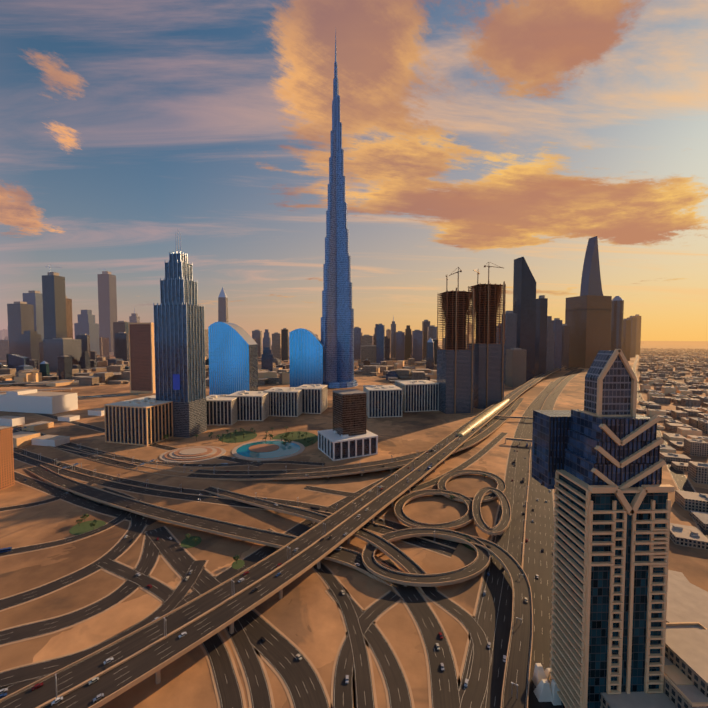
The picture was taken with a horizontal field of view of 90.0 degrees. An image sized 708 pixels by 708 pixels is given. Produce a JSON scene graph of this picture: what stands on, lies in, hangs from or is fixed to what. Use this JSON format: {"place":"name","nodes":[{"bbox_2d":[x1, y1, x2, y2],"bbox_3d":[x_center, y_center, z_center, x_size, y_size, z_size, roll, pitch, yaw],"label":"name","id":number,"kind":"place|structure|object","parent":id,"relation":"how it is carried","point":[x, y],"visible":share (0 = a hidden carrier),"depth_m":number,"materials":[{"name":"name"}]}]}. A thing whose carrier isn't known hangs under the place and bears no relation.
{"place":"outdoors","nodes":[
{"label":"outdoors","id":0,"kind":"place"},
{"bbox_2d":[208,322,257,394],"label":"curved glass building","id":1,"kind":"structure","parent":0,"point":[233,357],"depth_m":988.33,"materials":[{"name":"blue glass"}]},
{"bbox_2d":[69,431,474,568],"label":"plaza","id":2,"kind":"structure","parent":0,"point":[274,448],"depth_m":627.77,"materials":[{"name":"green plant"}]},
{"bbox_2d":[289,328,323,386],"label":"curved glass building","id":3,"kind":"structure","parent":0,"point":[306,347],"depth_m":1430.59,"materials":[{"name":"blue glass"}]},
{"bbox_2d":[0,340,707,707],"bbox_3d":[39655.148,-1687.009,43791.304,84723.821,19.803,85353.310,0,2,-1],"label":"roads","id":4,"kind":"structure","parent":0,"point":[202,606],"depth_m":287.41,"materials":[{"name":"grey asphalt"}]},
{"bbox_2d":[10,378,562,697],"bbox_3d":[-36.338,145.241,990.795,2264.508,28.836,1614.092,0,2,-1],"label":"street lamps","id":5,"kind":"object","parent":4,"relation":"on","point":[323,523],"visible":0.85,"depth_m":452.52,"materials":[{"name":"silver metal"}]},
{"bbox_2d":[0,384,641,705],"bbox_3d":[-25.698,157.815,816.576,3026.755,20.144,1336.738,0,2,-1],"label":"cars","id":6,"kind":"object","parent":4,"relation":"on","point":[95,679],"visible":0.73,"depth_m":300.80,"materials":[{"name":"grey paint"}]},
{"bbox_2d":[457,399,509,435],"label":"metro station","id":7,"kind":"object","parent":4,"relation":"on","point":[482,418],"visible":1,"depth_m":803.04,"materials":[{"name":"metal"}]},
{"bbox_2d":[0,341,707,707],"bbox_3d":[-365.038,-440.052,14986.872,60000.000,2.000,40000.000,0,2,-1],"label":"ground","id":8,"kind":"structure","parent":0,"point":[304,615],"depth_m":367.02,"materials":[{"name":"beige sand"}]},
{"bbox_2d":[0,366,139,489],"bbox_3d":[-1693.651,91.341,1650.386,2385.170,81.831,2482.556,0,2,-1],"label":"district","id":9,"kind":"object","parent":8,"relation":"on","point":[32,401],"visible":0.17,"depth_m":875.36,"materials":[{"name":"white paint"}]},
{"bbox_2d":[13,427,156,473],"bbox_3d":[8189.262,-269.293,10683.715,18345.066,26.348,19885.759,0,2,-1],"label":"road signs","id":10,"kind":"object","parent":8,"relation":"on","point":[81,463],"visible":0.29,"depth_m":553.18,"materials":[{"name":"silver metal"}]},
{"bbox_2d":[128,323,155,392],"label":"high-rise building","id":11,"kind":"structure","parent":8,"relation":"on","point":[142,357],"depth_m":1320.54,"materials":[{"name":"beige stone"}]},
{"bbox_2d":[153,232,206,437],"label":"ribbed tower","id":12,"kind":"structure","parent":8,"relation":"on","point":[179,345],"depth_m":729.50,"materials":[{"name":"grey glass"}]},
{"bbox_2d":[104,380,438,445],"bbox_3d":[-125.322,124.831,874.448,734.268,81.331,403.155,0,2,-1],"label":"low-rise buildings","id":13,"kind":"structure","parent":8,"relation":"on","point":[145,421],"depth_m":874.96,"materials":[{"name":"beige concrete"}]},
{"bbox_2d":[75,426,485,563],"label":"trees","id":14,"kind":"object","parent":8,"relation":"on","point":[196,538],"visible":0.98,"depth_m":686.74,"materials":[{"name":"green plant"}]},
{"bbox_2d":[0,257,643,387],"bbox_3d":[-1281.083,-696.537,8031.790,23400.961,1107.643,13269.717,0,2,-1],"label":"skyline","id":15,"kind":"structure","parent":8,"relation":"on","point":[39,330],"depth_m":2617.99,"materials":[{"name":"grey glass"}]},
{"bbox_2d":[321,33,357,387],"bbox_3d":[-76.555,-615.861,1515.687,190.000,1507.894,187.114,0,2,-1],"label":"skyscraper","id":16,"kind":"structure","parent":8,"relation":"on","point":[337,329],"depth_m":1496.13,"materials":[{"name":"blue glass"}]},
{"bbox_2d":[318,389,377,460],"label":"cube building","id":17,"kind":"structure","parent":8,"relation":"on","point":[348,436],"depth_m":617.74,"materials":[{"name":"brown concrete"}]},
{"bbox_2d":[0,348,707,582],"bbox_3d":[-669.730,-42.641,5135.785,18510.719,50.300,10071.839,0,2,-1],"label":"low-rise buildings","id":18,"kind":"structure","parent":8,"relation":"on","point":[694,443],"depth_m":1528.51,"materials":[{"name":"beige concrete"}]},
{"bbox_2d":[437,262,505,413],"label":"towers under construction","id":19,"kind":"structure","parent":8,"relation":"on","point":[470,377],"depth_m":993.56,"materials":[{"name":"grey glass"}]},
{"bbox_2d":[495,416,532,444],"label":"footbridges","id":20,"kind":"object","parent":8,"relation":"on","point":[519,439],"visible":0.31,"depth_m":687.68,"materials":[{"name":"beige stone"}]},
{"bbox_2d":[532,663,561,704],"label":"shell pavilion","id":21,"kind":"structure","parent":8,"relation":"on","point":[544,691],"depth_m":199.42,"materials":[{"name":"beige stone"}]},
{"bbox_2d":[565,236,611,367],"bbox_3d":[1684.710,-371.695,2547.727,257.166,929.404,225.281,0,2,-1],"label":"blade tower","id":22,"kind":"structure","parent":8,"relation":"on","point":[588,315],"depth_m":2494.46,"materials":[{"name":"brown glass"}]},
{"bbox_2d":[532,349,707,707],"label":"tower","id":23,"kind":"structure","parent":8,"relation":"on","point":[621,595],"depth_m":176.11,"materials":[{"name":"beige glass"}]},
{"bbox_2d":[664,622,707,706],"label":"roof parapet","id":24,"kind":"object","parent":23,"relation":"on","point":[675,674],"visible":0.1,"depth_m":175.98,"materials":[{"name":"beige concrete"}]},
{"bbox_2d":[0,0,707,340],"label":"sky","id":25,"kind":"structure","parent":0,"point":[476,134],"materials":[{"name":"blue"}]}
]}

